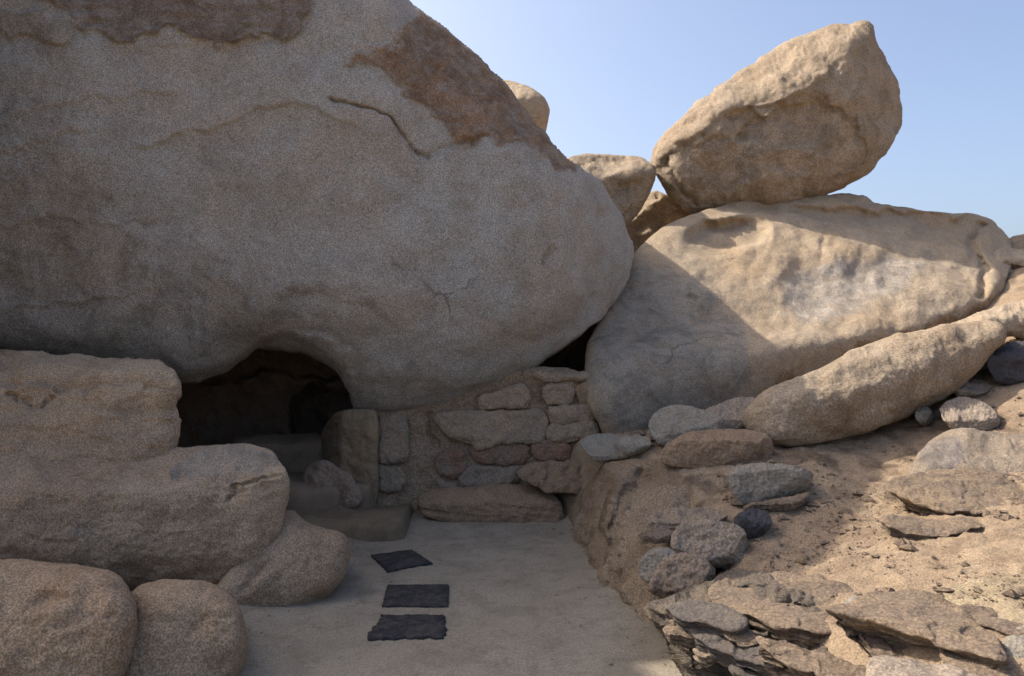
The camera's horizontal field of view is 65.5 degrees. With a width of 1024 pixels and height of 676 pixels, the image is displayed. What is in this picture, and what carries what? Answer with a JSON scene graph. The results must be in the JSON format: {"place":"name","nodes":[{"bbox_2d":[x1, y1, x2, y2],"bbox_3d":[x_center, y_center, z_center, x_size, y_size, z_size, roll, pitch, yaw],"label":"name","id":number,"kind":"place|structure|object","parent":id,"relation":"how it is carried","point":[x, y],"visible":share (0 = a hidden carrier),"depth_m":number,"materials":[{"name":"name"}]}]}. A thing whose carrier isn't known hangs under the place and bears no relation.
{"place":"outdoors","nodes":[
{"label":"outdoors","id":0,"kind":"place"},
{"bbox_2d":[237,510,681,675],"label":"path","id":1,"kind":"structure","parent":0,"point":[478,640],"depth_m":4.53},
{"bbox_2d":[302,460,362,508],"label":"rock","id":2,"kind":"object","parent":1,"relation":"on","point":[323,473],"visible":0.7,"depth_m":7.04,"materials":[{"name":"grey stone"}]},
{"bbox_2d":[371,549,432,572],"bbox_3d":[-0.799,1.593,5.701,0.351,0.032,0.456,0,0,-27],"label":"mat","id":3,"kind":"object","parent":1,"relation":"on","point":[389,562],"visible":1,"depth_m":5.66,"materials":[{"name":"black stone"}]},
{"bbox_2d":[367,614,446,640],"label":"slate slab","id":4,"kind":"structure","parent":1,"relation":"on","point":[397,627],"depth_m":4.35,"materials":[{"name":"black stone"}]},
{"bbox_2d":[382,584,448,607],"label":"slate slab","id":5,"kind":"structure","parent":1,"relation":"on","point":[422,595],"depth_m":4.90,"materials":[{"name":"black stone"}]},
{"bbox_2d":[244,522,670,675],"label":"grit","id":6,"kind":"object","parent":1,"relation":"on","point":[482,602],"visible":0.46,"depth_m":4.66,"materials":[{"name":"beige sand"}]},
{"bbox_2d":[503,80,549,131],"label":"boulder","id":7,"kind":"object","parent":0,"point":[533,102],"visible":0.27,"depth_m":12.98,"materials":[{"name":"beige stone"}]},
{"bbox_2d":[410,0,1023,237],"label":"sky","id":8,"kind":"structure","parent":0,"point":[613,76],"materials":[{"name":"blue"}]},
{"bbox_2d":[556,234,1023,675],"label":"hillside","id":9,"kind":"structure","parent":0,"point":[997,547],"depth_m":4.69,"materials":[{"name":"beige sand"}]},
{"bbox_2d":[648,405,733,445],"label":"rock","id":10,"kind":"object","parent":9,"relation":"on","point":[668,424],"visible":0.66,"depth_m":6.35,"materials":[{"name":"grey stone"}]},
{"bbox_2d":[670,518,748,568],"bbox_3d":[1.181,1.218,4.750,0.440,0.331,0.480,0,0,15],"label":"rock","id":11,"kind":"object","parent":9,"relation":"on","point":[717,543],"visible":0.94,"depth_m":4.59,"materials":[{"name":"stone"}]},
{"bbox_2d":[706,397,754,428],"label":"rock","id":12,"kind":"object","parent":9,"relation":"on","point":[731,411],"visible":0.42,"depth_m":6.57,"materials":[{"name":"stone"}]},
{"bbox_2d":[734,509,771,539],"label":"rock","id":13,"kind":"object","parent":9,"relation":"on","point":[754,523],"visible":0.91,"depth_m":4.74,"materials":[{"name":"grey stone"}]},
{"bbox_2d":[743,491,808,512],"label":"rock","id":14,"kind":"object","parent":9,"relation":"on","point":[789,503],"visible":0.95,"depth_m":5.03,"materials":[{"name":"brown stone"}]},
{"bbox_2d":[584,193,1011,433],"bbox_3d":[3.861,-0.462,10.593,8.766,3.361,4.097,0,0,-28],"label":"slab boulder","id":15,"kind":"object","parent":9,"relation":"on","point":[710,307],"visible":0.77,"depth_m":8.93,"materials":[{"name":"beige stone"}]},
{"bbox_2d":[567,153,655,225],"bbox_3d":[1.369,-2.065,11.230,1.264,1.225,1.570,0,0,0],"label":"boulder","id":16,"kind":"object","parent":15,"relation":"on","point":[628,182],"visible":0.61,"depth_m":10.58,"materials":[{"name":"beige stone"}]},
{"bbox_2d":[626,190,689,251],"bbox_3d":[1.948,-0.727,12.817,2.870,3.230,1.958,0,0,0],"label":"boulder","id":17,"kind":"object","parent":15,"relation":"on","point":[658,211],"visible":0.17,"depth_m":12.03,"materials":[{"name":"beige stone"}]},
{"bbox_2d":[650,20,902,214],"bbox_3d":[4.104,-3.376,12.128,4.184,3.353,2.835,0,0,0],"label":"perched boulder","id":18,"kind":"object","parent":15,"relation":"on","point":[818,112],"visible":0.95,"depth_m":10.96,"materials":[{"name":"beige stone"}]},
{"bbox_2d":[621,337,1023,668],"bbox_3d":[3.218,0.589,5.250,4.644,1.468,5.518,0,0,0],"label":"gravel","id":19,"kind":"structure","parent":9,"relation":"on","point":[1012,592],"depth_m":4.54,"materials":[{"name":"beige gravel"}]},
{"bbox_2d":[742,320,1006,446],"bbox_3d":[3.217,0.374,6.818,2.860,1.062,1.117,0,0,-11],"label":"long rock","id":20,"kind":"object","parent":9,"relation":"on","point":[873,386],"visible":0.97,"depth_m":6.30,"materials":[{"name":"beige stone"}]},
{"bbox_2d":[825,589,1008,667],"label":"slate slab","id":21,"kind":"structure","parent":9,"relation":"on","point":[905,618],"depth_m":3.09,"materials":[{"name":"brown stone"}]},
{"bbox_2d":[842,596,857,603],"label":"slate slab","id":22,"kind":"structure","parent":21,"relation":"on","point":[851,598],"depth_m":3.35,"materials":[{"name":"grey stone"}]},
{"bbox_2d":[865,655,978,675],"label":"slate slab","id":23,"kind":"structure","parent":9,"relation":"on","point":[883,665],"depth_m":2.78,"materials":[{"name":"stone"}]},
{"bbox_2d":[915,406,931,425],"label":"rock","id":24,"kind":"object","parent":9,"relation":"on","point":[923,416],"visible":0.95,"depth_m":6.39,"materials":[{"name":"grey stone"}]},
{"bbox_2d":[879,514,982,539],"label":"slate slab","id":25,"kind":"structure","parent":9,"relation":"on","point":[902,527],"depth_m":4.38,"materials":[{"name":"beige stone"}]},
{"bbox_2d":[884,467,1023,515],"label":"slate slab","id":26,"kind":"structure","parent":9,"relation":"on","point":[969,491],"depth_m":4.93,"materials":[{"name":"beige stone"}]},
{"bbox_2d":[907,428,1023,478],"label":"rock hump","id":27,"kind":"object","parent":9,"relation":"on","point":[976,448],"visible":0.55,"depth_m":5.57,"materials":[{"name":"beige stone"}]},
{"bbox_2d":[939,397,999,430],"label":"rock","id":28,"kind":"object","parent":27,"relation":"on","point":[962,412],"visible":0.93,"depth_m":6.10,"materials":[{"name":"stone"}]},
{"bbox_2d":[954,379,994,397],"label":"rock","id":29,"kind":"object","parent":9,"relation":"on","point":[970,388],"visible":0.81,"depth_m":6.63,"materials":[{"name":"stone"}]},
{"bbox_2d":[939,648,1018,675],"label":"slate slab","id":30,"kind":"structure","parent":9,"relation":"on","point":[976,667],"depth_m":2.79,"materials":[{"name":"beige stone"}]},
{"bbox_2d":[950,299,1023,339],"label":"rock","id":31,"kind":"object","parent":9,"relation":"on","point":[1009,317],"visible":0.51,"depth_m":7.21,"materials":[{"name":"beige stone"}]},
{"bbox_2d":[959,604,1023,635],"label":"slate slab","id":32,"kind":"object","parent":9,"relation":"on","point":[985,617],"depth_m":3.10,"materials":[{"name":"beige stone"}]},
{"bbox_2d":[987,341,1023,385],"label":"rock","id":33,"kind":"object","parent":9,"relation":"on","point":[1005,363],"visible":0.99,"depth_m":6.63,"materials":[{"name":"grey stone"}]},
{"bbox_2d":[994,248,1023,273],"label":"boulder","id":34,"kind":"object","parent":9,"relation":"on","point":[1013,257],"visible":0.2,"depth_m":10.22,"materials":[{"name":"beige stone"}]},
{"bbox_2d":[1002,625,1023,657],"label":"grey rock","id":35,"kind":"object","parent":9,"relation":"on","point":[1012,645],"visible":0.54,"depth_m":2.92,"materials":[{"name":"stone"}]},
{"bbox_3d":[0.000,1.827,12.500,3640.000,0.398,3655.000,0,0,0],"label":"ground","id":36,"kind":"structure","parent":0,"visible":0},
{"bbox_2d":[0,559,138,675],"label":"boulder","id":37,"kind":"object","parent":36,"relation":"on","point":[60,619],"visible":0.99,"depth_m":3.44,"materials":[{"name":"stone"}]},
{"bbox_2d":[0,349,181,465],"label":"rock ledge","id":38,"kind":"object","parent":36,"relation":"on","point":[76,407],"visible":0.74,"depth_m":5.23,"materials":[{"name":"stone"}]},
{"bbox_2d":[0,0,633,411],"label":"great boulder","id":39,"kind":"object","parent":38,"relation":"on","point":[390,204],"visible":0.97,"depth_m":6.78,"materials":[{"name":"grey stone"}]},
{"bbox_2d":[0,443,289,591],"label":"rock ledge","id":40,"kind":"object","parent":36,"relation":"on","point":[213,514],"visible":0.81,"depth_m":4.75,"materials":[{"name":"stone"}]},
{"bbox_2d":[124,579,248,675],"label":"boulder","id":41,"kind":"object","parent":36,"relation":"on","point":[191,627],"visible":0.93,"depth_m":3.66,"materials":[{"name":"stone"}]},
{"bbox_2d":[176,349,352,446],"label":"cave wall","id":42,"kind":"structure","parent":36,"relation":"on","point":[259,391],"depth_m":9.15,"materials":[{"name":"brown stone"}]},
{"bbox_2d":[233,433,322,471],"bbox_3d":[-2.410,1.563,8.155,0.984,1.200,1.059,0,0,-14],"label":"cave bench","id":43,"kind":"object","parent":36,"relation":"on","point":[302,452],"visible":0.17,"depth_m":7.81,"materials":[{"name":"stone"}]},
{"bbox_2d":[217,510,349,606],"bbox_3d":[-1.533,1.529,5.244,0.889,0.816,1.172,0,0,-20],"label":"boulder","id":44,"kind":"object","parent":36,"relation":"on","point":[298,560],"visible":0.63,"depth_m":4.79,"materials":[{"name":"stone"}]},
{"bbox_2d":[287,472,376,510],"bbox_3d":[-1.800,1.460,7.812,1.200,0.381,1.822,0,0,0],"label":"step","id":45,"kind":"object","parent":36,"relation":"on","point":[304,496],"visible":0.11,"depth_m":6.97,"materials":[{"name":"beige stone"}]},
{"bbox_2d":[286,504,413,541],"bbox_3d":[-1.530,1.549,6.718,1.340,0.201,0.928,0,0,0],"label":"step","id":46,"kind":"object","parent":36,"relation":"on","point":[383,523],"visible":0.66,"depth_m":6.46,"materials":[{"name":"beige stone"}]},
{"bbox_2d":[321,366,600,511],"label":"stone wall","id":47,"kind":"structure","parent":36,"relation":"on","point":[531,425],"depth_m":7.20,"materials":[{"name":"brown grey stone"},{"name":"grey green stone"},{"name":"earth mortar"}]},
{"bbox_2d":[419,483,564,522],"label":"stone slab","id":48,"kind":"structure","parent":36,"relation":"on","point":[502,503],"depth_m":6.82,"materials":[{"name":"brown stone"}]},
{"bbox_2d":[566,459,728,622],"bbox_3d":[1.127,1.487,5.612,1.460,1.123,3.690,0,0,0],"label":"rock bank","id":49,"kind":"object","parent":36,"relation":"on","point":[614,506],"visible":0.47,"depth_m":5.56,"materials":[{"name":"stone"}]},
{"bbox_2d":[579,433,630,460],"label":"rock","id":50,"kind":"object","parent":49,"relation":"on","point":[601,447],"visible":0.71,"depth_m":6.53,"materials":[{"name":"grey stone"}]},
{"bbox_2d":[618,435,650,456],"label":"rock","id":51,"kind":"object","parent":49,"relation":"on","point":[633,445],"visible":1,"depth_m":6.24,"materials":[{"name":"grey stone"}]},
{"bbox_2d":[638,528,673,543],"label":"rock","id":52,"kind":"object","parent":49,"relation":"on","point":[659,536],"visible":0.91,"depth_m":4.64,"materials":[{"name":"brown stone"}]},
{"bbox_2d":[637,547,675,583],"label":"rock","id":53,"kind":"object","parent":49,"relation":"on","point":[650,561],"visible":0.72,"depth_m":4.51,"materials":[{"name":"grey stone"}]},
{"bbox_2d":[648,552,715,597],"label":"rock","id":54,"kind":"object","parent":49,"relation":"on","point":[672,574],"visible":0.9,"depth_m":4.37,"materials":[{"name":"stone"}]},
{"bbox_2d":[647,507,727,530],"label":"rock","id":55,"kind":"object","parent":49,"relation":"on","point":[671,518],"visible":0.68,"depth_m":4.96,"materials":[{"name":"stone"}]},
{"bbox_2d":[660,429,773,467],"bbox_3d":[1.548,0.838,6.083,0.894,0.292,0.466,0,0,0],"label":"rock","id":56,"kind":"object","parent":49,"relation":"on","point":[705,448],"visible":0.95,"depth_m":5.88,"materials":[{"name":"beige stone"}]},
{"bbox_2d":[729,463,813,504],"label":"rock","id":57,"kind":"object","parent":49,"relation":"on","point":[753,482],"visible":0.94,"depth_m":5.21,"materials":[{"name":"grey stone"}]},
{"bbox_2d":[643,568,832,675],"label":"slate outcrop","id":58,"kind":"object","parent":36,"relation":"on","point":[761,584],"visible":0.15,"depth_m":3.88,"materials":[{"name":"brown stone"}]},
{"bbox_2d":[663,625,695,647],"bbox_3d":[0.784,1.376,3.670,0.188,0.084,0.082,0,0,25],"label":"slate slab","id":59,"kind":"object","parent":58,"relation":"on","point":[674,635],"depth_m":3.65,"materials":[{"name":"brown stone"}]},
{"bbox_2d":[692,647,714,667],"bbox_3d":[0.876,1.436,3.588,0.134,0.090,0.083,0,0,39],"label":"slate slab","id":60,"kind":"object","parent":58,"relation":"on","point":[705,659],"depth_m":3.57,"materials":[{"name":"stone"}]},
{"bbox_2d":[714,660,734,666],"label":"slate slab","id":61,"kind":"structure","parent":58,"relation":"on","point":[723,664],"depth_m":3.52,"materials":[{"name":"stone"}]},
{"bbox_2d":[685,626,783,675],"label":"slate slab","id":62,"kind":"object","parent":58,"relation":"on","point":[720,648],"depth_m":3.48,"materials":[{"name":"grey stone"}]},
{"bbox_2d":[665,600,748,635],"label":"slate slab","id":63,"kind":"structure","parent":62,"relation":"on","point":[715,617],"depth_m":3.60,"materials":[{"name":"grey stone"}]},
{"bbox_2d":[723,629,758,647],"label":"slate slab","id":64,"kind":"structure","parent":58,"relation":"on","point":[746,638],"depth_m":3.48,"materials":[{"name":"brown stone"}]},
{"bbox_2d":[728,662,763,675],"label":"slate slab","id":65,"kind":"structure","parent":58,"relation":"on","point":[734,669],"depth_m":3.42,"materials":[{"name":"grey stone"}]},
{"bbox_2d":[741,644,760,655],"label":"slate slab","id":66,"kind":"structure","parent":58,"relation":"on","point":[754,650],"depth_m":3.43,"materials":[{"name":"grey stone"}]},
{"bbox_2d":[749,666,787,675],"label":"slate slab","id":67,"kind":"structure","parent":58,"relation":"on","point":[774,671],"depth_m":3.34,"materials":[{"name":"brown stone"}]},
{"bbox_2d":[707,571,853,648],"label":"slate slab","id":68,"kind":"structure","parent":58,"relation":"on","point":[800,626],"depth_m":3.71,"materials":[{"name":"brown stone"}]},
{"bbox_2d":[755,636,855,675],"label":"slate slab","id":69,"kind":"structure","parent":58,"relation":"on","point":[795,664],"depth_m":3.26,"materials":[{"name":"brown stone"}]},
{"bbox_2d":[763,638,807,655],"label":"slate slab","id":70,"kind":"structure","parent":69,"relation":"on","point":[786,647],"depth_m":3.32,"materials":[{"name":"brown stone"}]},
{"bbox_2d":[811,658,865,675],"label":"slate slab","id":71,"kind":"structure","parent":58,"relation":"on","point":[822,668],"depth_m":3.14,"materials":[{"name":"beige stone"}]},
{"bbox_2d":[858,632,904,657],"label":"slate slab","id":72,"kind":"structure","parent":71,"relation":"on","point":[875,646],"depth_m":3.10,"materials":[{"name":"brown stone"}]}
]}

